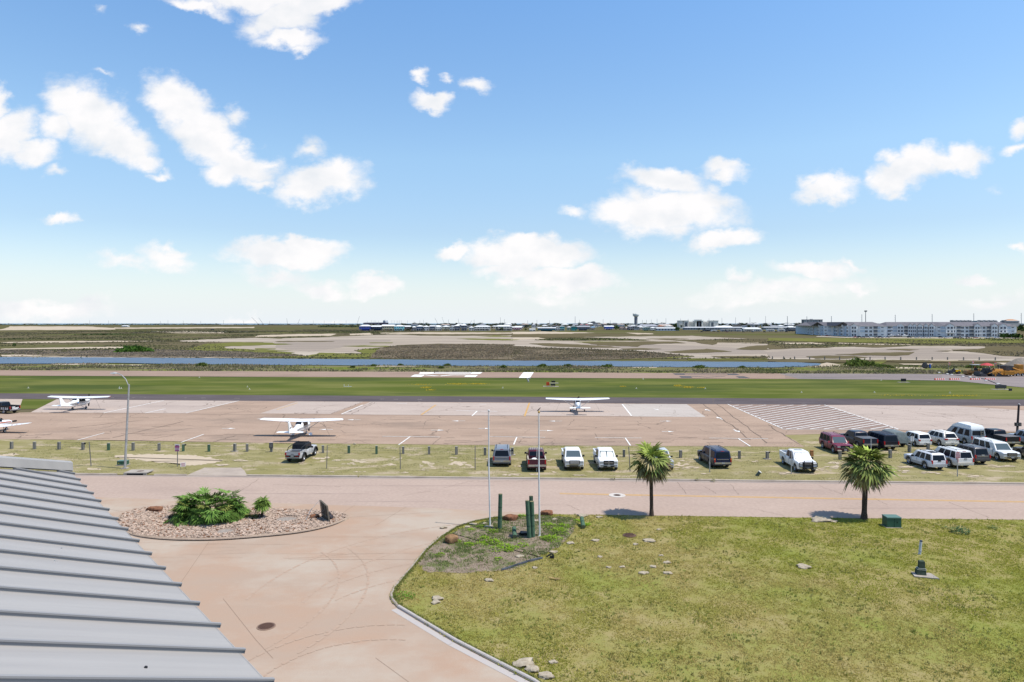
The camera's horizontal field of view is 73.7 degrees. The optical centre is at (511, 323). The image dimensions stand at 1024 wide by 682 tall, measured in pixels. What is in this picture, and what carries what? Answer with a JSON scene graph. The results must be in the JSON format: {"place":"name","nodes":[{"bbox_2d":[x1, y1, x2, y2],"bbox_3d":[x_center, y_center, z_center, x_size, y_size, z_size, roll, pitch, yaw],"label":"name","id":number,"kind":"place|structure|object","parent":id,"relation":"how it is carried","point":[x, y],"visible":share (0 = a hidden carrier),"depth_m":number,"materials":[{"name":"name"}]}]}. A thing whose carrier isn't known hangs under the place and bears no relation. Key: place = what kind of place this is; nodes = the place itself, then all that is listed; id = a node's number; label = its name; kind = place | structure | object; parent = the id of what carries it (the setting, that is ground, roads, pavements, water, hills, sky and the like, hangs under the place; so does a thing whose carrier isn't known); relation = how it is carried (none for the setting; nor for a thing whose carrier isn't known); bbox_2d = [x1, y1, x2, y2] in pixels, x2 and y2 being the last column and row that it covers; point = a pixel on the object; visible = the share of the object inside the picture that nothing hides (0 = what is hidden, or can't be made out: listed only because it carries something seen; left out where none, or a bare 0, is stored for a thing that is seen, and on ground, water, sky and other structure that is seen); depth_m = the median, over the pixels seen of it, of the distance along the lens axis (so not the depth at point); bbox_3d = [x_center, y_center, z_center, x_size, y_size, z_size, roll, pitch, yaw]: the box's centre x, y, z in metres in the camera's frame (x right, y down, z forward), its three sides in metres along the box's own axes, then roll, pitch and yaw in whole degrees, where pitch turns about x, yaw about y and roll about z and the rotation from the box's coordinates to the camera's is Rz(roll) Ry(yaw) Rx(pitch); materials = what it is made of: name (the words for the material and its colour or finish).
{"place":"outdoors","nodes":[
{"label":"outdoors","id":0,"kind":"place"},
{"bbox_2d":[95,497,537,681],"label":"driveway","id":1,"kind":"structure","parent":0,"point":[320,599],"depth_m":38.74,"materials":[{"name":"concrete"}]},
{"bbox_2d":[118,505,346,539],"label":"gravel","id":2,"kind":"structure","parent":1,"relation":"on","point":[142,520],"depth_m":51.34,"materials":[{"name":"gravel"}]},
{"bbox_2d":[163,486,251,526],"bbox_3d":[-23.511,14.405,52.836,6.450,3.170,5.328,0,0,0],"label":"palmetto clump","id":3,"kind":"object","parent":2,"relation":"on","point":[231,508],"visible":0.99,"depth_m":51.98,"materials":[{"name":"green plant"}]},
{"bbox_2d":[252,496,271,517],"bbox_3d":[-19.477,14.326,53.187,1.722,1.941,1.691,0,0,0],"label":"palmetto","id":4,"kind":"object","parent":2,"relation":"on","point":[261,504],"visible":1,"depth_m":52.86,"materials":[{"name":"green plant"}]},
{"bbox_2d":[306,500,329,521],"bbox_3d":[-14.771,14.488,52.719,2.049,1.446,1.086,0,0,12],"label":"leaning panel","id":5,"kind":"object","parent":2,"relation":"on","point":[324,512],"visible":1,"depth_m":52.50,"materials":[{"name":"metal"}]},
{"bbox_2d":[116,505,349,540],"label":"kerb","id":6,"kind":"structure","parent":1,"relation":"on","point":[235,537],"depth_m":48.84,"materials":[{"name":"concrete"}]},
{"bbox_2d":[257,622,275,630],"bbox_3d":[-12.381,15.258,34.392,0.920,0.044,0.920,0,0,0],"label":"manhole","id":7,"kind":"object","parent":1,"relation":"on","point":[266,626],"visible":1,"depth_m":34.30,"materials":[{"name":"brown metal"}]},
{"bbox_2d":[0,357,819,366],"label":"channel water","id":8,"kind":"structure","parent":0,"point":[48,360],"depth_m":262.64,"materials":[{"name":"liquid"}]},
{"bbox_2d":[1,364,997,373],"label":"channel bank","id":9,"kind":"structure","parent":0,"point":[372,369],"depth_m":230.08,"materials":[{"name":"soil"}]},
{"bbox_2d":[0,362,1002,373],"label":"bank scrub","id":10,"kind":"object","parent":9,"relation":"on","point":[254,367],"visible":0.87,"depth_m":225.46,"materials":[{"name":"green plant"}]},
{"bbox_2d":[843,357,878,366],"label":"bush","id":11,"kind":"object","parent":9,"relation":"on","point":[856,361],"visible":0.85,"depth_m":239.17,"materials":[{"name":"green plant"}]},
{"bbox_2d":[999,358,1023,368],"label":"gravel pile","id":12,"kind":"object","parent":9,"relation":"on","point":[1016,361],"visible":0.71,"depth_m":219.59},
{"bbox_2d":[0,453,1014,476],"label":"bare ground","id":13,"kind":"structure","parent":0,"point":[189,460],"depth_m":75.49,"materials":[{"name":"soil"}]},
{"bbox_2d":[0,434,1023,481],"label":"roadside grass","id":14,"kind":"structure","parent":0,"point":[293,465],"depth_m":75.01,"materials":[{"name":"plant"}]},
{"bbox_2d":[110,372,129,468],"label":"street lamp","id":15,"kind":"object","parent":14,"relation":"on","point":[125,451],"visible":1,"depth_m":71.75,"materials":[{"name":"metal"}]},
{"bbox_2d":[123,469,153,474],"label":"storm drain","id":16,"kind":"object","parent":14,"relation":"on","point":[138,472],"visible":1,"depth_m":69.26,"materials":[{"name":"concrete"}]},
{"bbox_2d":[285,441,317,461],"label":"pickup truck","id":17,"kind":"object","parent":14,"relation":"on","point":[302,450],"visible":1,"depth_m":76.21,"materials":[{"name":"paint"}]},
{"bbox_2d":[491,444,512,464],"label":"suv","id":18,"kind":"object","parent":14,"relation":"on","point":[501,453],"visible":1,"depth_m":72.68,"materials":[{"name":"paint"}]},
{"bbox_2d":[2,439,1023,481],"bbox_3d":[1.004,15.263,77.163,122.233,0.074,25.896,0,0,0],"label":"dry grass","id":19,"kind":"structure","parent":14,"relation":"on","point":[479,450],"depth_m":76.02,"materials":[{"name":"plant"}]},
{"bbox_2d":[524,447,546,469],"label":"pickup truck","id":20,"kind":"object","parent":14,"relation":"on","point":[531,460],"visible":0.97,"depth_m":71.69,"materials":[{"name":"paint"}]},
{"bbox_2d":[561,447,584,468],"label":"pickup truck","id":21,"kind":"object","parent":14,"relation":"on","point":[572,457],"visible":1,"depth_m":72.01,"materials":[{"name":"paint"}]},
{"bbox_2d":[593,447,617,469],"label":"pickup truck","id":22,"kind":"object","parent":14,"relation":"on","point":[604,456],"visible":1,"depth_m":71.85,"materials":[{"name":"paint"}]},
{"bbox_2d":[697,445,731,466],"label":"suv","id":23,"kind":"object","parent":14,"relation":"on","point":[719,455],"visible":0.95,"depth_m":72.03,"materials":[{"name":"paint"}]},
{"bbox_2d":[779,449,817,471],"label":"pickup truck","id":24,"kind":"object","parent":14,"relation":"on","point":[802,459],"visible":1,"depth_m":71.01,"materials":[{"name":"paint"}]},
{"bbox_2d":[819,431,852,452],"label":"suv","id":25,"kind":"object","parent":14,"relation":"on","point":[833,441],"visible":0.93,"depth_m":81.21,"materials":[{"name":"paint"}]},
{"bbox_2d":[840,430,877,447],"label":"pickup truck","id":26,"kind":"object","parent":14,"relation":"on","point":[859,438],"visible":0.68,"depth_m":83.91,"materials":[{"name":"paint"}]},
{"bbox_2d":[867,430,898,448],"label":"suv","id":27,"kind":"object","parent":14,"relation":"on","point":[886,439],"visible":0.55,"depth_m":82.09,"materials":[{"name":"paint"}]},
{"bbox_2d":[883,429,907,445],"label":"covered vehicle","id":28,"kind":"object","parent":14,"relation":"on","point":[902,438],"visible":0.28,"depth_m":84.24,"materials":[{"name":"fabric"}]},
{"bbox_2d":[905,431,931,445],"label":"hatchback","id":29,"kind":"object","parent":14,"relation":"on","point":[922,438],"visible":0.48,"depth_m":84.46,"materials":[{"name":"paint"}]},
{"bbox_2d":[904,449,947,468],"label":"suv","id":30,"kind":"object","parent":14,"relation":"on","point":[926,458],"visible":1,"depth_m":71.52,"materials":[{"name":"paint"}]},
{"bbox_2d":[927,429,959,445],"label":"suv","id":31,"kind":"object","parent":14,"relation":"on","point":[940,439],"visible":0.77,"depth_m":84.77,"materials":[{"name":"paint"}]},
{"bbox_2d":[932,446,973,466],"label":"suv","id":32,"kind":"object","parent":14,"relation":"on","point":[966,459],"visible":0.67,"depth_m":72.09,"materials":[{"name":"paint"}]},
{"bbox_2d":[946,422,985,443],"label":"van","id":33,"kind":"object","parent":14,"relation":"on","point":[966,432],"visible":0.57,"depth_m":86.14,"materials":[{"name":"paint"}]},
{"bbox_2d":[957,443,990,462],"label":"suv","id":34,"kind":"object","parent":14,"relation":"on","point":[980,453],"visible":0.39,"depth_m":73.86,"materials":[{"name":"paint"}]},
{"bbox_2d":[971,437,1020,460],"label":"suv","id":35,"kind":"object","parent":14,"relation":"on","point":[998,450],"visible":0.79,"depth_m":76.62,"materials":[{"name":"paint"}]},
{"bbox_2d":[984,428,1020,445],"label":"pickup truck","id":36,"kind":"object","parent":14,"relation":"on","point":[1003,435],"visible":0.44,"depth_m":85.11,"materials":[{"name":"paint"}]},
{"bbox_2d":[1007,429,1023,441],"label":"suv","id":37,"kind":"object","parent":14,"relation":"on","point":[1020,433],"visible":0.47,"depth_m":86.70,"materials":[{"name":"paint"}]},
{"bbox_2d":[1014,404,1021,430],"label":"utility pole","id":38,"kind":"object","parent":14,"relation":"on","point":[1017,424],"visible":0.93,"depth_m":91.23,"materials":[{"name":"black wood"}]},
{"bbox_2d":[0,375,1023,408],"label":"infield grass","id":39,"kind":"structure","parent":0,"point":[611,387],"depth_m":162.57,"materials":[{"name":"plant"}]},
{"bbox_2d":[408,383,988,396],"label":"yellow flowers","id":40,"kind":"object","parent":39,"relation":"on","point":[674,385],"visible":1,"depth_m":161.86,"materials":[{"name":"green plant"}]},
{"bbox_2d":[0,325,1023,519],"bbox_3d":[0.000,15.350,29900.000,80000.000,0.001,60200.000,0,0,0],"label":"ground","id":41,"kind":"structure","parent":0,"point":[759,335],"depth_m":790.93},
{"bbox_2d":[0,399,21,404],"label":"concrete pad","id":42,"kind":"object","parent":41,"relation":"on","point":[15,401],"visible":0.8,"depth_m":133.18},
{"bbox_2d":[75,473,116,474],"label":"kerb","id":43,"kind":"structure","parent":41,"relation":"on","point":[95,473],"depth_m":68.89,"materials":[{"name":"concrete"}]},
{"bbox_2d":[0,323,216,324],"bbox_3d":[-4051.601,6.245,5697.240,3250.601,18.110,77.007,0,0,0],"label":"tree line","id":44,"kind":"object","parent":41,"relation":"on","point":[99,324],"visible":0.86,"depth_m":5686.27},
{"bbox_2d":[113,345,154,351],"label":"shrub","id":45,"kind":"object","parent":41,"relation":"on","point":[133,348],"visible":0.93,"depth_m":361.32,"materials":[{"name":"green plant"}]},
{"bbox_2d":[0,456,274,681],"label":"metal roofed building","id":46,"kind":"structure","parent":41,"relation":"on","point":[91,590],"depth_m":4.38,"materials":[{"name":"grey"}]},
{"bbox_2d":[135,330,258,332],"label":"dark thicket","id":47,"kind":"object","parent":41,"relation":"on","point":[192,331],"visible":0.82,"depth_m":1129.91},
{"bbox_2d":[186,468,246,475],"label":"driveway apron","id":48,"kind":"object","parent":41,"relation":"on","point":[221,472],"visible":1,"depth_m":69.84,"materials":[{"name":"concrete"}]},
{"bbox_2d":[193,324,405,324],"bbox_3d":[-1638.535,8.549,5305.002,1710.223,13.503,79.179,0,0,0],"label":"tree line","id":49,"kind":"object","parent":41,"relation":"on","point":[289,324],"visible":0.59,"depth_m":5294.77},
{"bbox_2d":[247,474,357,476],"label":"kerb","id":50,"kind":"structure","parent":41,"relation":"on","point":[269,475],"depth_m":68.09,"materials":[{"name":"concrete"}]},
{"bbox_2d":[0,370,796,378],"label":"runway","id":51,"kind":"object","parent":41,"relation":"on","point":[393,374],"visible":0.99,"depth_m":203.01,"materials":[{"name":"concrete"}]},
{"bbox_2d":[390,514,522,606],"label":"kerb","id":52,"kind":"structure","parent":41,"relation":"on","point":[393,600],"depth_m":42.57,"materials":[{"name":"concrete"}]},
{"bbox_2d":[392,605,539,681],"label":"kerb","id":53,"kind":"structure","parent":41,"relation":"on","point":[460,648],"depth_m":32.05,"materials":[{"name":"concrete"}]},
{"bbox_2d":[474,325,490,330],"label":"house","id":54,"kind":"structure","parent":41,"relation":"on","point":[482,328],"depth_m":1423.26,"materials":[{"name":"white glass"}]},
{"bbox_2d":[0,326,1005,368],"bbox_3d":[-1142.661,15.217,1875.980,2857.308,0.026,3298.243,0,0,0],"label":"sand banks","id":55,"kind":"object","parent":41,"relation":"on","point":[98,328],"visible":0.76,"depth_m":1013.59,"materials":[{"name":"sand"}]},
{"bbox_2d":[495,325,511,330],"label":"house","id":56,"kind":"structure","parent":41,"relation":"on","point":[507,327],"depth_m":1423.26,"materials":[{"name":"white glass"}]},
{"bbox_2d":[0,399,1023,446],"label":"apron","id":57,"kind":"object","parent":41,"relation":"on","point":[516,423],"visible":0.94,"depth_m":106.04,"materials":[{"name":"concrete"}]},
{"bbox_2d":[0,401,19,413],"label":"pickup truck","id":58,"kind":"object","parent":57,"relation":"on","point":[6,407],"visible":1,"depth_m":115.46,"materials":[{"name":"paint"}]},
{"bbox_2d":[0,418,31,432],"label":"light aircraft","id":59,"kind":"object","parent":57,"relation":"on","point":[4,423],"visible":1,"depth_m":96.07,"materials":[{"name":"white metal"}]},
{"bbox_2d":[48,394,110,408],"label":"light aircraft","id":60,"kind":"object","parent":57,"relation":"on","point":[79,400],"visible":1,"depth_m":120.52,"materials":[{"name":"white metal"}]},
{"bbox_2d":[260,418,342,435],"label":"light aircraft","id":61,"kind":"object","parent":57,"relation":"on","point":[301,425],"visible":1,"depth_m":92.00,"materials":[{"name":"white metal"}]},
{"bbox_2d":[545,396,609,411],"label":"light aircraft","id":62,"kind":"object","parent":57,"relation":"on","point":[577,402],"visible":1,"depth_m":117.53,"materials":[{"name":"white metal"}]},
{"bbox_2d":[0,329,1023,358],"bbox_3d":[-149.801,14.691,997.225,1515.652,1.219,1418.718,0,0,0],"label":"marsh bushes","id":63,"kind":"object","parent":41,"relation":"on","point":[341,331],"visible":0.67,"depth_m":588.62,"materials":[{"name":"green plant"}]},
{"bbox_2d":[0,393,1023,405],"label":"taxiway","id":64,"kind":"structure","parent":41,"relation":"on","point":[958,402],"depth_m":136.71,"materials":[{"name":"asphalt"}]},
{"bbox_2d":[510,346,685,359],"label":"dry reeds","id":65,"kind":"object","parent":41,"relation":"on","point":[541,356],"visible":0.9,"depth_m":325.54,"materials":[{"name":"beige plant"}]},
{"bbox_2d":[403,322,799,325],"bbox_3d":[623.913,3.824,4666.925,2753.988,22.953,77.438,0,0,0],"label":"tree line","id":66,"kind":"object","parent":41,"relation":"on","point":[563,323],"visible":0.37,"depth_m":4654.92,"materials":[{"name":"plant"}]},
{"bbox_2d":[183,334,1023,360],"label":"mud flats","id":67,"kind":"structure","parent":41,"relation":"on","point":[397,339],"depth_m":514.78,"materials":[{"name":"soil"}]},
{"bbox_2d":[0,349,301,356],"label":"dry reeds","id":68,"kind":"object","parent":67,"relation":"on","point":[202,353],"visible":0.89,"depth_m":338.81,"materials":[{"name":"beige plant"}]},
{"bbox_2d":[1,344,676,360],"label":"marsh reeds","id":69,"kind":"object","parent":67,"relation":"on","point":[373,355],"visible":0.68,"depth_m":331.19,"materials":[{"name":"plant"}]},
{"bbox_2d":[369,343,514,358],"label":"dry reeds","id":70,"kind":"object","parent":67,"relation":"on","point":[418,352],"visible":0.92,"depth_m":363.12,"materials":[{"name":"beige plant"}]},
{"bbox_2d":[276,333,1023,362],"bbox_3d":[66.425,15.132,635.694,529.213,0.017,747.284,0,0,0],"label":"marsh islands","id":71,"kind":"object","parent":67,"relation":"on","point":[770,346],"visible":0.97,"depth_m":409.29,"materials":[{"name":"plant"}]},
{"bbox_2d":[275,339,1001,358],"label":"wet mud","id":72,"kind":"structure","parent":41,"relation":"on","point":[927,353],"depth_m":382.06,"materials":[{"name":"soil"}]},
{"bbox_2d":[359,475,1023,483],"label":"kerb","id":73,"kind":"structure","parent":41,"relation":"on","point":[685,479],"depth_m":66.32,"materials":[{"name":"concrete"}]},
{"bbox_2d":[677,320,718,328],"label":"hotel","id":74,"kind":"structure","parent":41,"relation":"on","point":[698,323],"depth_m":1973.19,"materials":[{"name":"grey"}]},
{"bbox_2d":[683,327,743,329],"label":"storage building","id":75,"kind":"structure","parent":41,"relation":"on","point":[701,328],"depth_m":1569.23,"materials":[{"name":"white metal"}]},
{"bbox_2d":[796,322,886,336],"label":"apartment building","id":76,"kind":"structure","parent":41,"relation":"on","point":[861,329],"depth_m":796.16,"materials":[{"name":"paint"}]},
{"bbox_2d":[779,373,1023,386],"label":"runway resurfaced","id":77,"kind":"structure","parent":41,"relation":"on","point":[1015,381],"depth_m":191.78,"materials":[{"name":"concrete"}]},
{"bbox_2d":[963,364,980,374],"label":"road roller","id":78,"kind":"object","parent":77,"relation":"on","point":[968,372],"visible":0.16,"depth_m":199.62,"materials":[{"name":"yellow metal"}]},
{"bbox_2d":[973,365,1014,376],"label":"asphalt paver","id":79,"kind":"object","parent":77,"relation":"on","point":[992,372],"visible":1,"depth_m":194.99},
{"bbox_2d":[1000,364,1023,375],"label":"transfer machine","id":80,"kind":"object","parent":77,"relation":"on","point":[1018,369],"visible":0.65,"depth_m":196.45,"materials":[{"name":"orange metal"}]},
{"bbox_2d":[880,322,1015,336],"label":"apartment building","id":81,"kind":"structure","parent":41,"relation":"on","point":[959,329],"depth_m":768.17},
{"bbox_2d":[950,320,997,321],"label":"condominium","id":82,"kind":"structure","parent":41,"relation":"on","point":[973,321],"depth_m":3059.70,"materials":[{"name":"grey concrete"}]},
{"bbox_2d":[1000,319,1019,326],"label":"resort building","id":83,"kind":"structure","parent":41,"relation":"on","point":[1016,323],"depth_m":3060.00,"materials":[{"name":"white concrete"}]},
{"bbox_2d":[0,323,1023,324],"bbox_3d":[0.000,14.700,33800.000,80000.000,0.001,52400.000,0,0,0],"label":"sea","id":84,"kind":"structure","parent":0,"point":[295,323],"depth_m":40329.41,"materials":[{"name":"blue liquid"}]},
{"bbox_2d":[0,0,1023,322],"label":"sky","id":85,"kind":"structure","parent":0,"point":[165,161],"materials":[{"name":"blue"}]},
{"bbox_2d":[74,475,1023,519],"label":"street","id":86,"kind":"structure","parent":0,"point":[827,499],"depth_m":60.95,"materials":[{"name":"concrete"}]},
{"bbox_2d":[187,335,1023,363],"bbox_3d":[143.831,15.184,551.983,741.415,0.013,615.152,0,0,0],"label":"marsh grass","id":87,"kind":"structure","parent":0,"point":[863,340],"depth_m":538.26,"materials":[{"name":"plant"}]},
{"bbox_2d":[389,513,1023,681],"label":"lawn","id":88,"kind":"structure","parent":0,"point":[608,647],"depth_m":36.73,"materials":[{"name":"plant"}]},
{"bbox_2d":[418,516,575,572],"bbox_3d":[-0.704,15.228,47.780,8.210,0.001,14.744,0,0,25],"label":"flower bed","id":89,"kind":"object","parent":88,"relation":"on","point":[488,550],"visible":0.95,"depth_m":45.75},
{"bbox_2d":[445,534,457,543],"bbox_3d":[-4.263,14.979,47.506,0.950,0.621,0.855,0,0,-29],"label":"boulder","id":90,"kind":"object","parent":89,"relation":"on","point":[451,538],"visible":1,"depth_m":47.23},
{"bbox_2d":[488,410,490,525],"bbox_3d":[-1.662,10.855,51.141,0.322,8.774,0.270,0,0,0],"label":"flagpole","id":91,"kind":"object","parent":89,"relation":"on","point":[489,474],"visible":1,"depth_m":51.10,"materials":[{"name":"metal"}]},
{"bbox_2d":[420,516,574,572],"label":"wood chips","id":92,"kind":"object","parent":89,"relation":"on","point":[491,547],"visible":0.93,"depth_m":46.12,"materials":[{"name":"brown plant"}]},
{"bbox_2d":[419,515,577,572],"bbox_3d":[-0.618,15.174,47.945,8.314,0.132,14.464,0,0,23],"label":"ground cover","id":93,"kind":"object","parent":89,"relation":"on","point":[558,522],"visible":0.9,"depth_m":48.02,"materials":[{"name":"green plant"}]},
{"bbox_2d":[498,493,501,528],"bbox_3d":[-0.890,13.975,50.631,0.351,2.650,0.314,0,0,0],"label":"timber piling","id":94,"kind":"object","parent":89,"relation":"on","point":[499,510],"visible":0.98,"depth_m":50.51,"materials":[{"name":"green wood"}]},
{"bbox_2d":[502,514,517,520],"bbox_3d":[-0.148,15.045,52.881,1.281,0.490,0.684,0,0,0],"label":"boulder","id":95,"kind":"object","parent":89,"relation":"on","point":[511,517],"visible":0.99,"depth_m":52.72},
{"bbox_2d":[502,557,542,569],"bbox_3d":[0.644,15.170,43.183,3.495,0.080,0.250,0,0,-39],"label":"edging strip","id":96,"kind":"object","parent":89,"relation":"on","point":[517,564],"visible":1,"depth_m":43.17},
{"bbox_2d":[525,500,530,537],"bbox_3d":[1.160,13.933,48.433,0.452,2.733,0.300,0,0,-18],"label":"timber piling","id":97,"kind":"object","parent":89,"relation":"on","point":[528,523],"visible":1,"depth_m":48.31,"materials":[{"name":"green wood"}]},
{"bbox_2d":[530,501,534,536],"bbox_3d":[1.453,14.000,48.690,0.399,2.600,0.334,0,0,0],"label":"timber piling","id":98,"kind":"object","parent":89,"relation":"on","point":[532,520],"visible":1,"depth_m":48.55,"materials":[{"name":"green wood"}]},
{"bbox_2d":[538,411,539,535],"bbox_3d":[1.981,10.760,48.925,0.270,8.962,0.270,0,0,0],"label":"flagpole","id":99,"kind":"object","parent":89,"relation":"on","point":[539,472],"visible":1,"depth_m":48.89,"materials":[{"name":"metal"}]},
{"bbox_2d":[512,657,534,667],"bbox_3d":[0.515,15.165,30.481,1.043,0.252,0.792,0,0,0],"label":"limestone rock","id":100,"kind":"object","parent":88,"relation":"on","point":[523,662],"visible":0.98,"depth_m":30.34,"materials":[{"name":"stone"}]},
{"bbox_2d":[524,665,538,672],"bbox_3d":[0.862,15.183,29.986,0.676,0.203,0.594,0,0,0],"label":"limestone rock","id":101,"kind":"object","parent":88,"relation":"on","point":[531,668],"visible":1,"depth_m":29.88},
{"bbox_2d":[538,671,554,679],"bbox_3d":[1.501,15.180,29.429,0.758,0.212,0.564,0,0,28],"label":"limestone rock","id":102,"kind":"object","parent":88,"relation":"on","point":[544,675],"visible":1,"depth_m":29.31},
{"bbox_2d":[627,441,673,515],"bbox_3d":[10.996,12.327,54.028,3.944,5.946,4.084,0,0,0],"label":"palm tree","id":103,"kind":"object","parent":88,"relation":"on","point":[654,469],"visible":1,"depth_m":53.35,"materials":[{"name":"green plant"}]},
{"bbox_2d":[811,515,832,521],"bbox_3d":[24.033,15.162,52.745,1.480,0.273,1.882,0,0,42],"label":"limestone rock","id":104,"kind":"object","parent":88,"relation":"on","point":[819,518],"visible":1,"depth_m":52.57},
{"bbox_2d":[838,444,899,519],"bbox_3d":[27.568,12.304,53.272,4.537,5.992,4.035,0,0,0],"label":"palm tree","id":105,"kind":"object","parent":88,"relation":"on","point":[864,474],"visible":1,"depth_m":52.47,"materials":[{"name":"green plant"}]},
{"bbox_2d":[881,514,901,527],"bbox_3d":[28.501,14.870,51.249,1.220,0.829,1.000,0,0,3],"label":"utility cabinet","id":106,"kind":"object","parent":88,"relation":"on","point":[891,520],"visible":1,"depth_m":50.87,"materials":[{"name":"green metal"}]},
{"bbox_2d":[911,560,938,579],"bbox_3d":[24.854,14.809,41.132,1.303,0.892,0.897,0,0,12],"label":"cable pedestal","id":107,"kind":"object","parent":88,"relation":"on","point":[920,569],"visible":1,"depth_m":41.13,"materials":[{"name":"metal"}]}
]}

